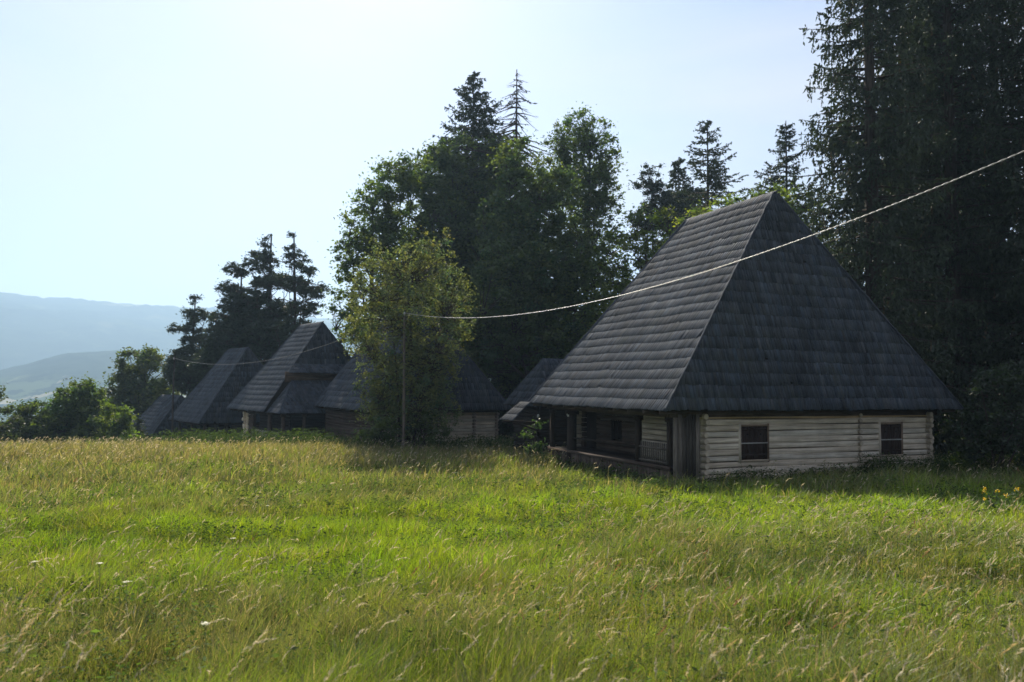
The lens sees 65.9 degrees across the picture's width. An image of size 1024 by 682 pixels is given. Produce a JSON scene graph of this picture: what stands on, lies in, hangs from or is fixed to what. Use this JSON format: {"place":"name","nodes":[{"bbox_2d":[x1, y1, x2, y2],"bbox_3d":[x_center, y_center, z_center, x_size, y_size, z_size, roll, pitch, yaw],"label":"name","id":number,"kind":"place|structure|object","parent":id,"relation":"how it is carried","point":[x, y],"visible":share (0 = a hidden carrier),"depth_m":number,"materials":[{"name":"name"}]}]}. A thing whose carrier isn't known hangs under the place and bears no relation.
{"place":"outdoors","nodes":[
{"label":"outdoors","id":0,"kind":"place"},
{"bbox_2d":[0,350,490,426],"bbox_3d":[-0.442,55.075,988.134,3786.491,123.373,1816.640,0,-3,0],"label":"foothills","id":1,"kind":"structure","parent":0,"point":[32,381],"depth_m":1271.49,"materials":[{"name":"green plant"}]},
{"bbox_2d":[0,292,559,369],"bbox_3d":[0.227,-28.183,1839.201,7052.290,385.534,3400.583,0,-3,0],"label":"hills","id":2,"kind":"structure","parent":0,"point":[34,328],"depth_m":2299.20,"materials":[{"name":"blue"}]},
{"bbox_2d":[0,457,1023,681],"bbox_3d":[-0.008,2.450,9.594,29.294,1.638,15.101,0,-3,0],"label":"meadow grass","id":3,"kind":"structure","parent":0,"point":[534,655],"depth_m":6.88,"materials":[{"name":"green plant"}]},
{"bbox_2d":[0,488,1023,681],"bbox_3d":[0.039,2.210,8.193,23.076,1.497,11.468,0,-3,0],"label":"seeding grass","id":4,"kind":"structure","parent":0,"point":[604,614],"depth_m":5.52,"materials":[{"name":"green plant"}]},
{"bbox_2d":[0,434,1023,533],"bbox_3d":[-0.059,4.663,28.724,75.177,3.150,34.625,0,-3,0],"label":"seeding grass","id":5,"kind":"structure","parent":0,"point":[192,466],"depth_m":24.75,"materials":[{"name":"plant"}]},
{"bbox_2d":[0,0,1023,318],"label":"sky","id":6,"kind":"structure","parent":0,"point":[147,146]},
{"bbox_2d":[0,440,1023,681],"bbox_3d":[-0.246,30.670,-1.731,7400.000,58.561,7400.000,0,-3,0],"label":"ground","id":7,"kind":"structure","parent":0,"point":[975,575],"depth_m":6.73,"materials":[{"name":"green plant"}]},
{"bbox_2d":[0,383,32,441],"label":"field bush","id":8,"kind":"object","parent":7,"relation":"on","point":[6,425],"visible":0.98,"depth_m":50.05,"materials":[{"name":"green plant"}]},
{"bbox_2d":[0,397,64,444],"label":"field bush","id":9,"kind":"object","parent":7,"relation":"on","point":[35,429],"visible":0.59,"depth_m":54.98,"materials":[{"name":"green plant"}]},
{"bbox_2d":[36,371,116,443],"bbox_3d":[-30.412,5.465,55.421,6.138,6.720,5.582,0,-3,0],"label":"field bush","id":10,"kind":"object","parent":7,"relation":"on","point":[76,406],"visible":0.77,"depth_m":54.84,"materials":[{"name":"green plant"}]},
{"bbox_2d":[98,562,102,603],"bbox_3d":[-3.653,2.173,6.992,0.068,0.426,0.071,0,-3,0],"label":"wild carrot","id":11,"kind":"object","parent":7,"relation":"on","point":[99,563],"visible":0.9,"depth_m":6.99,"materials":[{"name":"green plant"}]},
{"bbox_2d":[83,400,140,440],"bbox_3d":[-27.099,6.178,53.677,4.149,4.251,3.002,0,-3,0],"label":"field bush","id":12,"kind":"object","parent":7,"relation":"on","point":[119,422],"visible":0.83,"depth_m":53.41,"materials":[{"name":"green plant"}]},
{"bbox_2d":[123,581,130,631],"bbox_3d":[-2.980,2.066,6.096,0.056,0.423,0.067,-1,-4,31],"label":"wild carrot","id":13,"kind":"object","parent":7,"relation":"on","point":[126,584],"visible":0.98,"depth_m":6.09,"materials":[{"name":"green plant"}]},
{"bbox_2d":[126,415,147,436],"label":"field bush","id":14,"kind":"object","parent":7,"relation":"on","point":[139,422],"visible":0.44,"depth_m":56.84,"materials":[{"name":"green plant"}]},
{"bbox_2d":[95,343,183,437],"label":"oak tree","id":15,"kind":"object","parent":7,"relation":"on","point":[139,390],"visible":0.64,"depth_m":69.33,"materials":[{"name":"green plant"}]},
{"bbox_2d":[123,394,202,443],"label":"log house","id":16,"kind":"structure","parent":7,"relation":"on","point":[157,413],"depth_m":61.86,"materials":[{"name":"grey wood"}]},
{"bbox_2d":[171,356,175,440],"bbox_3d":[-23.959,4.848,55.750,0.168,7.594,0.260,0,-3,0],"label":"utility pole","id":17,"kind":"object","parent":7,"relation":"on","point":[172,425],"visible":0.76,"depth_m":55.80,"materials":[{"name":"grey wood"}]},
{"bbox_2d":[158,293,212,397],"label":"pine tree","id":18,"kind":"object","parent":7,"relation":"on","point":[185,377],"visible":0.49,"depth_m":65.34,"materials":[{"name":"green plant"}]},
{"bbox_2d":[181,379,202,438],"bbox_3d":[-23.661,6.459,63.633,7.669,8.106,6.300,-1,-4,27],"label":"hazel bush","id":19,"kind":"object","parent":7,"relation":"on","point":[198,426],"visible":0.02,"depth_m":62.23,"materials":[{"name":"green plant"}]},
{"bbox_2d":[201,622,208,657],"bbox_3d":[-1.869,1.899,4.801,0.056,0.375,0.062,1,-3,-14],"label":"wild carrot","id":20,"kind":"object","parent":7,"relation":"on","point":[205,632],"visible":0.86,"depth_m":4.80,"materials":[{"name":"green plant"}]},
{"bbox_2d":[168,347,262,438],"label":"log house","id":21,"kind":"structure","parent":7,"relation":"on","point":[211,396],"depth_m":54.58,"materials":[{"name":"grey wood"}]},
{"bbox_2d":[185,259,261,376],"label":"pine tree","id":22,"kind":"object","parent":7,"relation":"on","point":[216,346],"visible":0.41,"depth_m":61.01,"materials":[{"name":"green plant"}]},
{"bbox_2d":[215,234,297,364],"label":"pine tree","id":23,"kind":"object","parent":7,"relation":"on","point":[264,347],"visible":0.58,"depth_m":61.13,"materials":[{"name":"green plant"}]},
{"bbox_2d":[227,321,350,439],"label":"log house","id":24,"kind":"structure","parent":7,"relation":"on","point":[283,393],"depth_m":45.46,"materials":[{"name":"grey wood"}]},
{"bbox_2d":[261,231,333,346],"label":"pine tree","id":25,"kind":"object","parent":7,"relation":"on","point":[288,325],"visible":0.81,"depth_m":59.88,"materials":[{"name":"green plant"}]},
{"bbox_2d":[351,411,410,447],"bbox_3d":[-5.422,3.808,32.887,2.566,1.928,1.808,-2,-4,37],"label":"elder bush","id":26,"kind":"object","parent":7,"relation":"on","point":[374,433],"visible":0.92,"depth_m":32.70,"materials":[{"name":"green plant"}]},
{"bbox_2d":[317,148,463,355],"bbox_3d":[-7.251,-2.492,48.054,9.140,18.295,6.078,0,-3,0],"label":"lime tree","id":27,"kind":"object","parent":7,"relation":"on","point":[385,222],"visible":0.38,"depth_m":47.58,"materials":[{"name":"green plant"}]},
{"bbox_2d":[401,309,405,445],"bbox_3d":[-4.507,1.708,32.897,0.156,6.075,0.255,0,-3,0],"label":"utility pole","id":28,"kind":"object","parent":7,"relation":"on","point":[403,409],"visible":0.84,"depth_m":32.88,"materials":[{"name":"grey wood"}]},
{"bbox_2d":[175,314,401,364],"bbox_3d":[-14.214,0.318,44.406,0.026,1.883,30.108,3,-4,-40],"label":"power cable","id":29,"kind":"object","parent":28,"relation":"attached to","point":[280,357],"visible":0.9,"depth_m":42.49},
{"bbox_2d":[407,150,1023,317],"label":"power cable","id":30,"kind":"object","parent":28,"relation":"attached to","point":[771,249],"visible":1,"depth_m":15.71,"materials":[{"name":"grey metal"}]},
{"bbox_2d":[337,225,481,447],"bbox_3d":[-4.439,-0.108,33.929,6.302,9.882,4.087,0,-3,0],"label":"birch tree","id":31,"kind":"object","parent":7,"relation":"on","point":[436,357],"visible":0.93,"depth_m":33.60,"materials":[{"name":"green plant"}]},
{"bbox_2d":[314,306,511,443],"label":"log house","id":32,"kind":"structure","parent":7,"relation":"on","point":[480,400],"depth_m":39.46,"materials":[{"name":"grey wood"}]},
{"bbox_2d":[405,409,452,449],"bbox_3d":[-3.671,3.781,33.476,1.813,2.087,2.023,2,-4,-29],"label":"elder bush","id":33,"kind":"object","parent":7,"relation":"on","point":[423,439],"visible":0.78,"depth_m":33.20,"materials":[{"name":"green plant"}]},
{"bbox_2d":[351,71,553,383],"bbox_3d":[-2.753,-5.589,53.906,16.580,26.528,15.323,-3,-4,43],"label":"spruce tree","id":34,"kind":"object","parent":7,"relation":"on","point":[479,128],"visible":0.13,"depth_m":54.21,"materials":[{"name":"green plant"}]},
{"bbox_2d":[404,130,531,350],"bbox_3d":[-2.879,-3.376,50.976,10.490,20.958,8.714,0,-3,0],"label":"lime tree","id":35,"kind":"object","parent":7,"relation":"on","point":[449,202],"visible":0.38,"depth_m":49.74,"materials":[{"name":"green plant"}]},
{"bbox_2d":[491,377,520,439],"bbox_3d":[-0.126,4.282,48.002,5.994,5.014,5.259,0,-3,0],"label":"hazel bush","id":36,"kind":"object","parent":7,"relation":"on","point":[505,429],"visible":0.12,"depth_m":46.76,"materials":[{"name":"green plant"}]},
{"bbox_2d":[0,435,1023,504],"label":"meadow grass","id":37,"kind":"structure","parent":7,"relation":"on","point":[239,453],"depth_m":21.85,"materials":[{"name":"green plant"}]},
{"bbox_2d":[452,69,587,395],"bbox_3d":[1.372,-5.559,53.883,15.459,26.073,17.178,0,-3,0],"label":"spruce tree","id":38,"kind":"object","parent":7,"relation":"on","point":[515,123],"visible":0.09,"depth_m":53.78,"materials":[{"name":"green plant"}]},
{"bbox_2d":[451,129,602,380],"bbox_3d":[0.889,-2.857,43.084,8.778,17.350,7.702,0,-3,0],"label":"elm tree","id":39,"kind":"object","parent":7,"relation":"on","point":[531,261],"visible":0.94,"depth_m":41.92,"materials":[{"name":"green plant"}]},
{"bbox_2d":[514,416,549,458],"bbox_3d":[0.726,3.573,28.201,1.074,1.833,1.116,-3,-4,43],"label":"elder bush","id":40,"kind":"object","parent":7,"relation":"on","point":[533,446],"visible":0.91,"depth_m":28.22,"materials":[{"name":"green plant"}]},
{"bbox_2d":[72,427,1023,486],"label":"undergrowth","id":41,"kind":"object","parent":7,"relation":"on","point":[943,463],"visible":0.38,"depth_m":27.63,"materials":[{"name":"green plant"}]},
{"bbox_2d":[503,358,606,452],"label":"wooden shed","id":42,"kind":"structure","parent":7,"relation":"on","point":[534,379],"depth_m":32.39,"materials":[{"name":"grey wood"}]},
{"bbox_2d":[540,101,631,318],"bbox_3d":[4.933,-4.439,50.385,6.195,22.324,6.548,-2,-4,39],"label":"ash tree","id":43,"kind":"object","parent":7,"relation":"on","point":[598,174],"visible":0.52,"depth_m":49.85,"materials":[{"name":"green plant"}]},
{"bbox_2d":[556,203,684,357],"bbox_3d":[6.314,-0.840,42.308,8.840,13.016,5.139,0,-3,0],"label":"maple tree","id":44,"kind":"object","parent":7,"relation":"on","point":[624,282],"visible":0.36,"depth_m":42.11,"materials":[{"name":"green plant"}]},
{"bbox_2d":[623,163,717,269],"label":"pine tree","id":45,"kind":"object","parent":7,"relation":"on","point":[652,187],"visible":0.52,"depth_m":56.11,"materials":[{"name":"green plant"}]},
{"bbox_2d":[650,157,700,257],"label":"spruce tree","id":46,"kind":"object","parent":7,"relation":"on","point":[680,172],"visible":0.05,"depth_m":58.54,"materials":[{"name":"green plant"}]},
{"bbox_2d":[651,120,749,243],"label":"spruce tree","id":47,"kind":"object","parent":7,"relation":"on","point":[712,171],"visible":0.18,"depth_m":50.46,"materials":[{"name":"green plant"}]},
{"bbox_2d":[499,190,963,486],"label":"log house","id":48,"kind":"structure","parent":7,"relation":"on","point":[780,356],"depth_m":23.64,"materials":[{"name":"grey wood"}]},
{"bbox_2d":[587,412,599,448],"bbox_3d":[2.876,3.227,27.926,0.040,1.550,0.900,2,-4,-23],"label":"door","id":49,"kind":"structure","parent":48,"relation":"in","point":[592,428],"depth_m":27.98,"materials":[{"name":"brown wood"}]},
{"bbox_2d":[611,420,621,439],"bbox_3d":[3.495,2.952,26.246,0.100,0.620,0.700,2,-4,-23],"label":"barred window","id":50,"kind":"structure","parent":48,"relation":"in","point":[616,431],"depth_m":26.25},
{"bbox_2d":[736,423,768,462],"bbox_3d":[6.774,2.864,22.190,1.053,1.080,0.145,2,-4,-23],"label":"window","id":51,"kind":"structure","parent":48,"relation":"in","point":[753,443],"depth_m":22.17,"materials":[{"name":"black glass"}]},
{"bbox_2d":[876,422,902,456],"bbox_3d":[11.591,3.018,24.222,0.993,1.080,0.145,2,-4,-23],"label":"window","id":52,"kind":"structure","parent":48,"relation":"in","point":[890,434],"depth_m":24.21,"materials":[{"name":"black glass"}]},
{"bbox_2d":[684,177,863,281],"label":"maple tree","id":53,"kind":"object","parent":7,"relation":"on","point":[696,211],"visible":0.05,"depth_m":44.05,"materials":[{"name":"green plant"}]},
{"bbox_2d":[754,121,830,246],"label":"spruce tree","id":54,"kind":"object","parent":7,"relation":"on","point":[783,131],"visible":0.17,"depth_m":46.66,"materials":[{"name":"green plant"}]},
{"bbox_2d":[777,0,990,455],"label":"spruce tree","id":55,"kind":"object","parent":7,"relation":"on","point":[868,247],"visible":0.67,"depth_m":30.62,"materials":[{"name":"green plant"}]},
{"bbox_2d":[830,0,989,422],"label":"spruce tree","id":56,"kind":"object","parent":7,"relation":"on","point":[940,297],"visible":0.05,"depth_m":35.73,"materials":[{"name":"green plant"}]},
{"bbox_2d":[864,0,1023,454],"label":"spruce tree","id":57,"kind":"object","parent":7,"relation":"on","point":[953,157],"visible":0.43,"depth_m":32.46,"materials":[{"name":"green plant"}]},
{"bbox_2d":[880,0,1014,419],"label":"spruce tree","id":58,"kind":"object","parent":7,"relation":"on","point":[942,119],"depth_m":45.98,"materials":[{"name":"green plant"}]},
{"bbox_2d":[932,410,984,462],"bbox_3d":[15.600,3.412,28.331,2.709,2.508,2.282,0,-3,12],"label":"hazel bush","id":59,"kind":"object","parent":7,"relation":"on","point":[944,415],"visible":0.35,"depth_m":28.16,"materials":[{"name":"green plant"}]},
{"bbox_2d":[933,0,1023,425],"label":"spruce tree","id":60,"kind":"object","parent":7,"relation":"on","point":[1009,220],"visible":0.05,"depth_m":36.98,"materials":[{"name":"green plant"}]},
{"bbox_2d":[935,356,1023,470],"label":"hazel bush","id":61,"kind":"object","parent":7,"relation":"on","point":[987,438],"visible":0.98,"depth_m":24.68,"materials":[{"name":"green plant"}]},
{"bbox_2d":[937,0,1023,456],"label":"spruce tree","id":62,"kind":"object","parent":7,"relation":"on","point":[998,112],"visible":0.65,"depth_m":31.48,"materials":[{"name":"green plant"}]},
{"bbox_2d":[981,487,1023,511],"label":"yellow flower plant","id":63,"kind":"object","parent":7,"relation":"on","point":[987,496],"visible":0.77,"depth_m":13.71,"materials":[{"name":"green plant"}]},
{"bbox_2d":[7,467,1019,681],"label":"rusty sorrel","id":64,"kind":"object","parent":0,"point":[736,601],"visible":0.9,"depth_m":5.08,"materials":[{"name":"brown plant"}]}
]}

